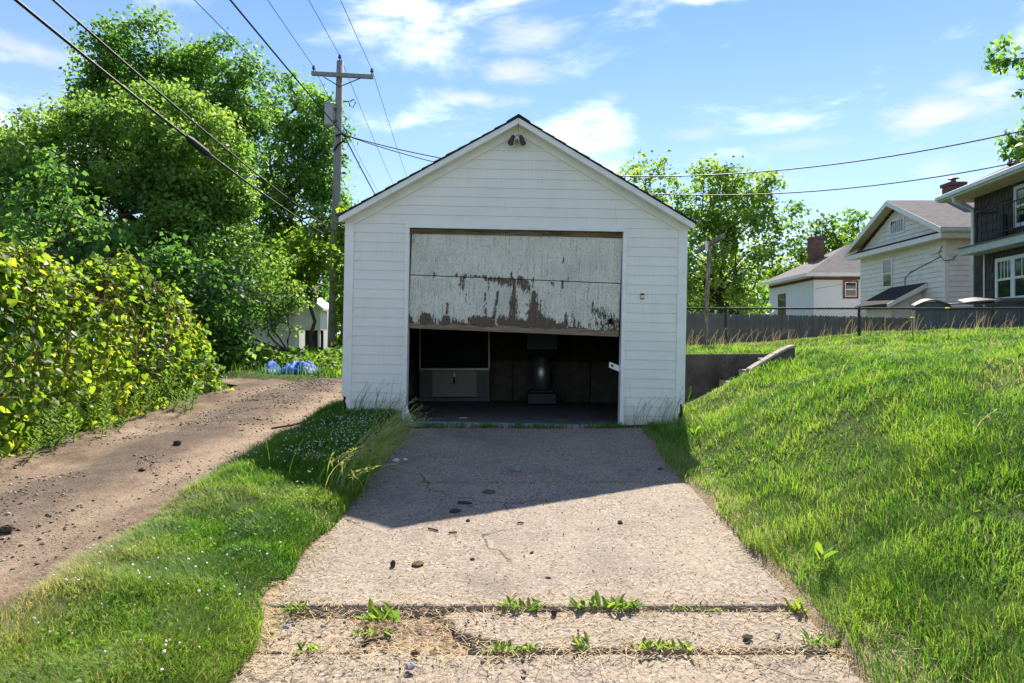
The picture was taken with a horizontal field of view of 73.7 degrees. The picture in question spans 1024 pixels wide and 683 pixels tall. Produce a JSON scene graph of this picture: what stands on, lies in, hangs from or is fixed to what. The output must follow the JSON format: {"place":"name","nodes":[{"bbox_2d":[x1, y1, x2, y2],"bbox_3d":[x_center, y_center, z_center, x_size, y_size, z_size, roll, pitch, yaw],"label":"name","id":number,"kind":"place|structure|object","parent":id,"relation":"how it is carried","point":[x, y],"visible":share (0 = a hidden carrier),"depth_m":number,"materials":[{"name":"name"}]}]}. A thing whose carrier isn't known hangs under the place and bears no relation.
{"place":"outdoors","nodes":[
{"label":"outdoors","id":0,"kind":"place"},
{"bbox_2d":[0,351,341,453],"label":"grass","id":1,"kind":"structure","parent":0,"point":[260,365],"depth_m":13.37,"materials":[{"name":"green plant"}]},
{"bbox_2d":[0,398,399,682],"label":"grass","id":2,"kind":"structure","parent":0,"point":[232,638],"depth_m":3.07,"materials":[{"name":"green plant"}]},
{"bbox_2d":[0,407,391,682],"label":"clover","id":3,"kind":"object","parent":2,"relation":"on","point":[13,677],"depth_m":3.15,"materials":[{"name":"green plant"}]},
{"bbox_2d":[318,396,433,500],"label":"tall grass","id":4,"kind":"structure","parent":2,"relation":"on","point":[383,459],"depth_m":5.15,"materials":[{"name":"green plant"}]},
{"bbox_2d":[313,395,437,479],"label":"seed heads","id":5,"kind":"object","parent":4,"relation":"attached to","point":[394,439],"visible":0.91,"depth_m":5.19,"materials":[{"name":"plant"}]},
{"bbox_2d":[0,326,1023,682],"bbox_3d":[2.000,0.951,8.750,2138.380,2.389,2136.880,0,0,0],"label":"ground","id":6,"kind":"structure","parent":0,"point":[782,577],"depth_m":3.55,"materials":[{"name":"green plant"}]},
{"bbox_2d":[0,138,127,366],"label":"tree","id":7,"kind":"object","parent":6,"relation":"on","point":[52,214],"visible":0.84,"depth_m":10.63,"materials":[{"name":"green plant"}]},
{"bbox_2d":[0,366,201,460],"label":"tall weeds","id":8,"kind":"object","parent":6,"relation":"on","point":[88,416],"visible":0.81,"depth_m":7.27,"materials":[{"name":"green plant"}]},
{"bbox_2d":[0,232,233,456],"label":"grapevine hedge","id":9,"kind":"object","parent":6,"relation":"on","point":[159,328],"visible":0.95,"depth_m":7.65,"materials":[{"name":"green plant"}]},
{"bbox_2d":[0,221,268,368],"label":"thicket","id":10,"kind":"object","parent":6,"relation":"on","point":[229,331],"visible":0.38,"depth_m":13.61,"materials":[{"name":"green plant"}]},
{"bbox_2d":[0,71,282,350],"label":"broadleaf tree","id":11,"kind":"object","parent":6,"relation":"on","point":[195,196],"visible":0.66,"depth_m":15.94,"materials":[{"name":"green plant"}]},
{"bbox_2d":[0,378,342,608],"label":"dirt alley","id":12,"kind":"structure","parent":6,"relation":"on","point":[114,477],"depth_m":5.78,"materials":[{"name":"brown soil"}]},
{"bbox_2d":[0,524,15,532],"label":"stone","id":13,"kind":"object","parent":12,"relation":"on","point":[7,528],"visible":1,"depth_m":4.14,"materials":[{"name":"grey stone"}]},
{"bbox_2d":[271,421,302,428],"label":"twig","id":14,"kind":"object","parent":12,"relation":"on","point":[286,425],"visible":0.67,"depth_m":7.70,"materials":[{"name":"brown wood"}]},
{"bbox_2d":[58,0,293,293],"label":"broadleaf tree","id":15,"kind":"object","parent":6,"relation":"on","point":[200,64],"visible":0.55,"depth_m":24.45,"materials":[{"name":"green plant"}]},
{"bbox_2d":[110,340,342,374],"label":"weeds","id":16,"kind":"object","parent":6,"relation":"on","point":[311,355],"visible":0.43,"depth_m":15.02,"materials":[{"name":"green plant"}]},
{"bbox_2d":[175,218,314,366],"bbox_3d":[-6.041,-1.029,15.153,3.195,3.632,2.520,0,0,0],"label":"sapling","id":17,"kind":"object","parent":6,"relation":"on","point":[293,301],"visible":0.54,"depth_m":15.17,"materials":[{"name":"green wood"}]},
{"bbox_2d":[204,283,328,356],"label":"outbuilding","id":18,"kind":"structure","parent":6,"relation":"on","point":[303,319],"depth_m":22.27,"materials":[{"name":"white wood"}]},
{"bbox_2d":[305,330,323,350],"bbox_3d":[-6.450,0.215,22.268,0.600,1.150,0.015,0,0,0],"label":"doorway","id":19,"kind":"structure","parent":18,"relation":"in","point":[315,334],"depth_m":22.26,"materials":[{"name":"black metal"}]},
{"bbox_2d":[207,63,360,300],"bbox_3d":[-9.841,-5.424,29.393,7.793,12.337,5.652,0,0,0],"label":"broadleaf tree","id":20,"kind":"object","parent":6,"relation":"on","point":[312,180],"visible":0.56,"depth_m":28.38,"materials":[{"name":"green plant"}]},
{"bbox_2d":[261,360,321,373],"bbox_3d":[-4.485,0.518,14.075,1.138,0.268,0.750,0,0,0],"label":"tarp","id":21,"kind":"object","parent":6,"relation":"on","point":[273,364],"visible":0.64,"depth_m":13.88,"materials":[{"name":"blue plastic"}]},
{"bbox_2d":[253,219,344,349],"bbox_3d":[-5.960,-1.274,18.715,2.833,3.993,2.393,0,0,17],"label":"vine covered shrub","id":22,"kind":"object","parent":6,"relation":"on","point":[314,256],"visible":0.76,"depth_m":18.51,"materials":[{"name":"plant"}]},
{"bbox_2d":[266,394,411,490],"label":"tall grass","id":23,"kind":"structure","parent":6,"relation":"on","point":[345,432],"depth_m":5.71,"materials":[{"name":"green plant"}]},
{"bbox_2d":[266,395,416,467],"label":"seed heads","id":24,"kind":"object","parent":23,"relation":"attached to","point":[339,427],"visible":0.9,"depth_m":5.44,"materials":[{"name":"beige plant"}]},
{"bbox_2d":[311,54,373,350],"bbox_3d":[-4.919,-3.726,19.944,1.806,9.200,0.397,0,0,0],"label":"utility pole","id":25,"kind":"object","parent":6,"relation":"on","point":[331,107],"visible":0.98,"depth_m":19.89,"materials":[{"name":"grey wood"}]},
{"bbox_2d":[14,0,330,238],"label":"telephone cable","id":26,"kind":"object","parent":25,"relation":"attached to","point":[198,146],"visible":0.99,"depth_m":10.14,"materials":[{"name":"black rubber"}]},
{"bbox_2d":[52,0,333,230],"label":"telephone cable","id":27,"kind":"object","parent":25,"relation":"attached to","point":[118,57],"visible":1,"depth_m":9.82,"materials":[{"name":"black rubber"}]},
{"bbox_2d":[194,0,333,139],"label":"power cable","id":28,"kind":"object","parent":25,"relation":"attached to","point":[253,59],"visible":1,"depth_m":13.65,"materials":[{"name":"rubber"}]},
{"bbox_2d":[256,147,331,186],"bbox_3d":[-9.116,-6.182,24.951,0.024,1.236,12.749,0,0,-38],"label":"service cable","id":29,"kind":"object","parent":25,"relation":"attached to","point":[297,169],"visible":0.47,"depth_m":22.22,"materials":[{"name":"black rubber"}]},
{"bbox_2d":[230,0,374,193],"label":"power cable","id":30,"kind":"object","parent":25,"relation":"attached to","point":[252,26],"visible":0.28,"depth_m":15.14,"materials":[{"name":"black rubber"}]},
{"bbox_2d":[268,1,375,187],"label":"power line","id":31,"kind":"object","parent":25,"relation":"attached to","point":[319,78],"visible":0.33,"depth_m":19.40,"materials":[{"name":"black rubber"}]},
{"bbox_2d":[328,201,351,350],"bbox_3d":[-4.855,-1.667,19.923,1.133,4.883,1.138,0,0,0],"label":"pole vine","id":32,"kind":"object","parent":25,"relation":"attached to","point":[340,242],"visible":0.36,"depth_m":19.77,"materials":[{"name":"green plant"}]},
{"bbox_2d":[309,1,392,182],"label":"power line","id":33,"kind":"object","parent":25,"relation":"attached to","point":[349,80],"visible":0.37,"depth_m":21.57,"materials":[{"name":"black rubber"}]},
{"bbox_2d":[340,0,406,175],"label":"power line","id":34,"kind":"object","parent":25,"relation":"attached to","point":[373,75],"visible":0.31,"depth_m":19.93,"materials":[{"name":"black metal"}]},
{"bbox_2d":[347,136,1019,195],"bbox_3d":[3.358,-4.828,17.700,17.015,2.361,0.028,0,0,14],"label":"service cable","id":35,"kind":"object","parent":25,"relation":"attached to","point":[764,193],"visible":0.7,"depth_m":16.76,"materials":[{"name":"black rubber"}]},
{"bbox_2d":[344,130,1023,176],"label":"service cable","id":36,"kind":"object","parent":25,"relation":"attached to","point":[756,171],"visible":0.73,"depth_m":15.86,"materials":[{"name":"black rubber"}]},
{"bbox_2d":[0,258,778,346],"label":"treeline","id":37,"kind":"object","parent":6,"relation":"on","point":[766,292],"depth_m":71.14,"materials":[{"name":"green plant"}]},
{"bbox_2d":[353,377,702,427],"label":"tall grass","id":38,"kind":"structure","parent":6,"relation":"on","point":[375,404],"depth_m":7.18,"materials":[{"name":"green plant"}]},
{"bbox_2d":[361,383,698,409],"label":"seed heads","id":39,"kind":"object","parent":38,"relation":"attached to","point":[638,403],"visible":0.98,"depth_m":7.23,"materials":[{"name":"plant"}]},
{"bbox_2d":[687,422,701,435],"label":"broadleaf weed","id":40,"kind":"object","parent":6,"relation":"on","point":[698,430],"visible":1,"depth_m":5.90,"materials":[{"name":"green plant"}]},
{"bbox_2d":[695,234,723,345],"bbox_3d":[3.712,-0.797,12.995,0.172,2.314,1.116,0,0,-8],"label":"clothesline post","id":41,"kind":"object","parent":6,"relation":"on","point":[706,246],"visible":0.91,"depth_m":12.96,"materials":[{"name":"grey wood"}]},
{"bbox_2d":[615,148,818,314],"bbox_3d":[8.161,-3.708,26.919,8.104,7.708,3.852,0,0,0],"label":"maple tree","id":42,"kind":"object","parent":6,"relation":"on","point":[715,222],"visible":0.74,"depth_m":26.68,"materials":[{"name":"green plant"}]},
{"bbox_2d":[685,353,768,399],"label":"retaining wall","id":43,"kind":"structure","parent":6,"relation":"on","point":[704,373],"depth_m":9.30,"materials":[{"name":"concrete"}]},
{"bbox_2d":[686,227,774,314],"bbox_3d":[8.525,-2.780,31.074,7.064,5.556,4.423,0,0,0],"label":"broadleaf tree","id":44,"kind":"object","parent":6,"relation":"on","point":[760,288],"visible":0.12,"depth_m":31.10,"materials":[{"name":"green plant"}]},
{"bbox_2d":[719,358,761,386],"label":"steps","id":45,"kind":"structure","parent":6,"relation":"on","point":[722,382],"depth_m":9.14,"materials":[{"name":"concrete"}]},
{"bbox_2d":[746,345,795,373],"bbox_3d":[3.065,0.565,8.092,0.530,1.050,0.185,0,0,0],"label":"stair cheek","id":46,"kind":"object","parent":6,"relation":"on","point":[787,352],"visible":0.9,"depth_m":8.02,"materials":[{"name":"grey concrete"}]},
{"bbox_2d":[686,312,910,345],"bbox_3d":[8.407,-0.196,21.768,14.719,1.382,0.093,0,0,-23],"label":"picket fence","id":47,"kind":"object","parent":6,"relation":"on","point":[742,323],"visible":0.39,"depth_m":21.71,"materials":[{"name":"grey wood"}]},
{"bbox_2d":[753,213,855,297],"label":"broadleaf tree","id":48,"kind":"object","parent":6,"relation":"on","point":[801,258],"visible":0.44,"depth_m":49.28,"materials":[{"name":"green plant"}]},
{"bbox_2d":[755,237,860,317],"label":"white house","id":49,"kind":"structure","parent":6,"relation":"on","point":[800,284],"depth_m":38.55,"materials":[{"name":"paint"}]},
{"bbox_2d":[778,293,784,315],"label":"window","id":50,"kind":"structure","parent":49,"relation":"in","point":[781,297],"depth_m":42.47,"materials":[{"name":"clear glass"}]},
{"bbox_2d":[843,280,857,298],"bbox_3d":[18.840,-2.900,37.962,0.840,1.020,0.024,0,0,0],"label":"window","id":51,"kind":"structure","parent":49,"relation":"in","point":[850,290],"depth_m":37.96,"materials":[{"name":"clear glass"}]},
{"bbox_2d":[812,536,837,559],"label":"broadleaf weed","id":52,"kind":"object","parent":6,"relation":"on","point":[818,550],"visible":1,"depth_m":3.23,"materials":[{"name":"green plant"}]},
{"bbox_2d":[826,207,871,247],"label":"broadleaf tree","id":53,"kind":"object","parent":6,"relation":"on","point":[853,229],"visible":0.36,"depth_m":57.56,"materials":[{"name":"green plant"}]},
{"bbox_2d":[687,311,1014,348],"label":"tall grass","id":54,"kind":"structure","parent":6,"relation":"on","point":[696,341],"depth_m":14.67,"materials":[{"name":"plant"}]},
{"bbox_2d":[690,314,1021,343],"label":"seed heads","id":55,"kind":"object","parent":54,"relation":"attached to","point":[828,331],"visible":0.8,"depth_m":14.85,"materials":[{"name":"beige plant"}]},
{"bbox_2d":[686,306,1023,345],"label":"chain link fence","id":56,"kind":"object","parent":6,"relation":"on","point":[858,308],"visible":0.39,"depth_m":15.97,"materials":[{"name":"metal"}]},
{"bbox_2d":[691,337,1023,682],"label":"lawn weeds","id":57,"kind":"object","parent":6,"relation":"on","point":[939,537],"visible":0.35,"depth_m":4.42,"materials":[{"name":"green plant"}]},
{"bbox_2d":[691,331,1023,437],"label":"tall grass","id":58,"kind":"structure","parent":6,"relation":"on","point":[852,361],"depth_m":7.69,"materials":[{"name":"green plant"}]},
{"bbox_2d":[844,177,973,318],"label":"white house","id":59,"kind":"structure","parent":6,"relation":"on","point":[894,246],"depth_m":27.88,"materials":[{"name":"white wood"}]},
{"bbox_2d":[882,257,892,288],"bbox_3d":[16.462,-2.995,29.950,0.024,1.330,0.800,0,0,0],"label":"window","id":60,"kind":"structure","parent":59,"relation":"in","point":[886,275],"depth_m":29.93,"materials":[{"name":"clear glass"}]},
{"bbox_2d":[889,216,904,235],"bbox_3d":[16.462,-4.930,29.200,0.024,0.680,1.100,0,0,0],"label":"window","id":61,"kind":"structure","parent":59,"relation":"in","point":[896,223],"depth_m":29.21,"materials":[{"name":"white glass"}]},
{"bbox_2d":[946,307,948,336],"bbox_3d":[7.337,-0.291,11.500,0.076,0.572,0.080,0,0,0],"label":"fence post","id":62,"kind":"object","parent":6,"relation":"on","point":[947,308],"visible":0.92,"depth_m":11.51,"materials":[{"name":"green metal"}]},
{"bbox_2d":[911,297,1023,330],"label":"dumpster","id":63,"kind":"object","parent":6,"relation":"on","point":[938,318],"visible":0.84,"depth_m":18.83,"materials":[{"name":"grey metal"}]},
{"bbox_2d":[935,156,1023,306],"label":"dark house","id":64,"kind":"structure","parent":6,"relation":"on","point":[994,250],"depth_m":20.52,"materials":[{"name":"black wood"}]},
{"bbox_2d":[995,253,1023,301],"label":"window","id":65,"kind":"structure","parent":64,"relation":"in","point":[1009,271],"depth_m":20.10,"materials":[{"name":"white glass"}]},
{"bbox_2d":[1014,183,1023,226],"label":"window","id":66,"kind":"structure","parent":64,"relation":"in","point":[1019,189],"depth_m":19.68,"materials":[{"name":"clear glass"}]},
{"bbox_2d":[981,31,1023,166],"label":"broadleaf tree","id":67,"kind":"object","parent":6,"relation":"on","point":[1016,144],"visible":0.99,"depth_m":20.11,"materials":[{"name":"green plant"}]},
{"bbox_2d":[0,0,1023,340],"label":"sky","id":68,"kind":"structure","parent":0,"point":[774,84],"materials":[{"name":"blue"}]},
{"bbox_2d":[337,114,696,428],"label":"garage","id":69,"kind":"structure","parent":0,"point":[509,247],"depth_m":7.39,"materials":[{"name":"white wood"}]},
{"bbox_2d":[419,329,489,400],"bbox_3d":[-0.830,0.162,10.046,1.020,1.400,0.449,0,0,0],"label":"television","id":70,"kind":"object","parent":69,"relation":"on","point":[454,365],"visible":0.83,"depth_m":9.85,"materials":[{"name":"metal"}]},
{"bbox_2d":[408,234,621,336],"bbox_3d":[0.036,-0.634,7.458,2.296,1.072,0.063,2,0,0],"label":"garage door","id":71,"kind":"structure","parent":69,"relation":"in","point":[490,283],"depth_m":7.43,"materials":[{"name":"paint"}]},
{"bbox_2d":[508,135,525,145],"bbox_3d":[0.053,-2.157,7.315,0.200,0.125,0.110,1,0,0],"label":"flood light","id":72,"kind":"object","parent":69,"relation":"attached to","point":[520,139],"visible":1,"depth_m":7.30,"materials":[{"name":"grey metal"}]},
{"bbox_2d":[526,333,557,404],"bbox_3d":[0.420,0.307,9.720,0.440,1.150,0.400,0,0,0],"label":"workshop machine","id":73,"kind":"object","parent":69,"relation":"on","point":[541,349],"visible":0.93,"depth_m":9.54,"materials":[{"name":"metal"}]},
{"bbox_2d":[234,427,862,682],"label":"driveway","id":74,"kind":"structure","parent":0,"point":[659,528],"depth_m":3.40,"materials":[{"name":"concrete"}]},
{"bbox_2d":[282,624,290,628],"bbox_3d":[-0.937,1.183,2.836,0.037,0.020,0.033,0,0,39],"label":"stone","id":75,"kind":"object","parent":74,"relation":"on","point":[286,626],"visible":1,"depth_m":2.83,"materials":[{"name":"grey stone"}]},
{"bbox_2d":[277,599,309,612],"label":"weed","id":76,"kind":"object","parent":74,"relation":"on","point":[296,606],"visible":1,"depth_m":3.00,"materials":[{"name":"green plant"}]},
{"bbox_2d":[293,641,325,654],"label":"weed","id":77,"kind":"object","parent":74,"relation":"on","point":[311,647],"visible":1,"depth_m":2.65,"materials":[{"name":"green plant"}]},
{"bbox_2d":[352,627,392,636],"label":"weed","id":78,"kind":"object","parent":74,"relation":"on","point":[356,632],"visible":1,"depth_m":2.78,"materials":[{"name":"green plant"}]},
{"bbox_2d":[355,598,399,623],"bbox_3d":[-0.566,1.148,2.898,0.193,0.091,0.153,0,0,0],"label":"weed","id":79,"kind":"object","parent":74,"relation":"on","point":[376,614],"visible":1,"depth_m":2.89,"materials":[{"name":"green plant"}]},
{"bbox_2d":[390,560,395,566],"bbox_3d":[-0.606,1.130,3.472,0.027,0.042,0.030,0,0,1],"label":"dirt clod","id":80,"kind":"object","parent":74,"relation":"on","point":[392,563],"visible":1,"depth_m":3.46,"materials":[{"name":"brown soil"}]},
{"bbox_2d":[405,661,415,669],"bbox_3d":[-0.376,1.200,2.525,0.042,0.026,0.041,0,0,19],"label":"stone","id":81,"kind":"object","parent":74,"relation":"on","point":[409,665],"visible":1,"depth_m":2.52,"materials":[{"name":"grey stone"}]},
{"bbox_2d":[410,649,419,656],"bbox_3d":[-0.372,1.193,2.616,0.036,0.028,0.036,0,0,-42],"label":"stone","id":82,"kind":"object","parent":74,"relation":"on","point":[414,652],"visible":0.98,"depth_m":2.61,"materials":[{"name":"brown stone"}]},
{"bbox_2d":[412,561,423,565],"bbox_3d":[-0.485,1.137,3.498,0.065,0.024,0.065,0,0,-41],"label":"dirt clod","id":83,"kind":"object","parent":74,"relation":"on","point":[417,563],"visible":1,"depth_m":3.48,"materials":[{"name":"brown soil"}]},
{"bbox_2d":[449,508,460,512],"bbox_3d":[-0.361,1.079,4.355,0.067,0.026,0.066,0,0,20],"label":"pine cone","id":84,"kind":"object","parent":74,"relation":"on","point":[454,510],"visible":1,"depth_m":4.33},
{"bbox_2d":[457,501,471,503],"bbox_3d":[-0.314,1.069,4.531,0.111,0.024,0.039,0,0,12],"label":"bark piece","id":85,"kind":"object","parent":74,"relation":"on","point":[463,502],"visible":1,"depth_m":4.52,"materials":[{"name":"brown wood"}]},
{"bbox_2d":[483,489,494,493],"bbox_3d":[-0.162,1.051,4.781,0.092,0.026,0.090,0,0,22],"label":"dirt clod","id":86,"kind":"object","parent":74,"relation":"on","point":[488,491],"visible":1,"depth_m":4.76,"materials":[{"name":"soil"}]},
{"bbox_2d":[18,427,969,682],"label":"straw","id":87,"kind":"object","parent":74,"relation":"on","point":[440,643],"visible":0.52,"depth_m":2.77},
{"bbox_2d":[478,639,538,653],"bbox_3d":[-0.013,1.184,2.653,0.242,0.052,0.109,0,0,0],"label":"weed","id":88,"kind":"object","parent":74,"relation":"on","point":[503,645],"visible":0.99,"depth_m":2.65,"materials":[{"name":"green plant"}]},
{"bbox_2d":[512,463,520,470],"bbox_3d":[0.036,0.992,5.382,0.075,0.066,0.064,0,0,13],"label":"stone","id":89,"kind":"object","parent":74,"relation":"on","point":[516,467],"visible":1,"depth_m":5.36,"materials":[{"name":"grey stone"}]},
{"bbox_2d":[496,595,546,611],"bbox_3d":[0.041,1.155,3.022,0.233,0.063,0.117,0,0,0],"label":"weed","id":90,"kind":"object","parent":74,"relation":"on","point":[535,603],"visible":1,"depth_m":3.01,"materials":[{"name":"green plant"}]},
{"bbox_2d":[378,420,671,483],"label":"joint grass","id":91,"kind":"structure","parent":74,"relation":"on","point":[536,426],"depth_m":7.19,"materials":[{"name":"green plant"}]},
{"bbox_2d":[255,600,825,674],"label":"gravel","id":92,"kind":"structure","parent":74,"relation":"on","point":[524,671],"depth_m":2.84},
{"bbox_2d":[235,432,849,682],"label":"grit","id":93,"kind":"object","parent":74,"relation":"on","point":[546,561],"visible":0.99,"depth_m":3.34,"materials":[{"name":"grey gravel"}]},
{"bbox_2d":[551,609,557,614],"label":"stone","id":94,"kind":"object","parent":74,"relation":"on","point":[554,611],"visible":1,"depth_m":2.95,"materials":[{"name":"grey stone"}]},
{"bbox_2d":[571,630,592,649],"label":"weed","id":95,"kind":"object","parent":74,"relation":"on","point":[578,642],"visible":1,"depth_m":2.69,"materials":[{"name":"green plant"}]},
{"bbox_2d":[567,590,644,610],"bbox_3d":[0.418,1.148,3.023,0.355,0.076,0.129,0,0,0],"label":"weed","id":96,"kind":"object","parent":74,"relation":"on","point":[607,604],"visible":1,"depth_m":3.02,"materials":[{"name":"green plant"}]},
{"bbox_2d":[629,637,693,653],"bbox_3d":[0.586,1.184,2.666,0.259,0.050,0.092,0,0,4],"label":"weed","id":97,"kind":"object","parent":74,"relation":"on","point":[648,644],"visible":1,"depth_m":2.67,"materials":[{"name":"green plant"}]},
{"bbox_2d":[670,601,720,611],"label":"weed","id":98,"kind":"object","parent":74,"relation":"on","point":[685,609],"visible":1,"depth_m":3.00,"materials":[{"name":"green plant"}]},
{"bbox_2d":[742,634,752,639],"bbox_3d":[0.949,1.190,2.752,0.044,0.017,0.043,0,0,32],"label":"dirt clod","id":99,"kind":"object","parent":74,"relation":"on","point":[747,636],"visible":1,"depth_m":2.74,"materials":[{"name":"soil"}]},
{"bbox_2d":[783,596,817,611],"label":"weed","id":100,"kind":"object","parent":74,"relation":"on","point":[797,606],"visible":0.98,"depth_m":2.99,"materials":[{"name":"green plant"}]},
{"bbox_2d":[798,624,843,648],"bbox_3d":[1.255,1.177,2.706,0.256,0.059,0.154,0,0,0],"label":"weed","id":101,"kind":"object","parent":74,"relation":"on","point":[818,640],"visible":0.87,"depth_m":2.70,"materials":[{"name":"green plant"}]}
]}

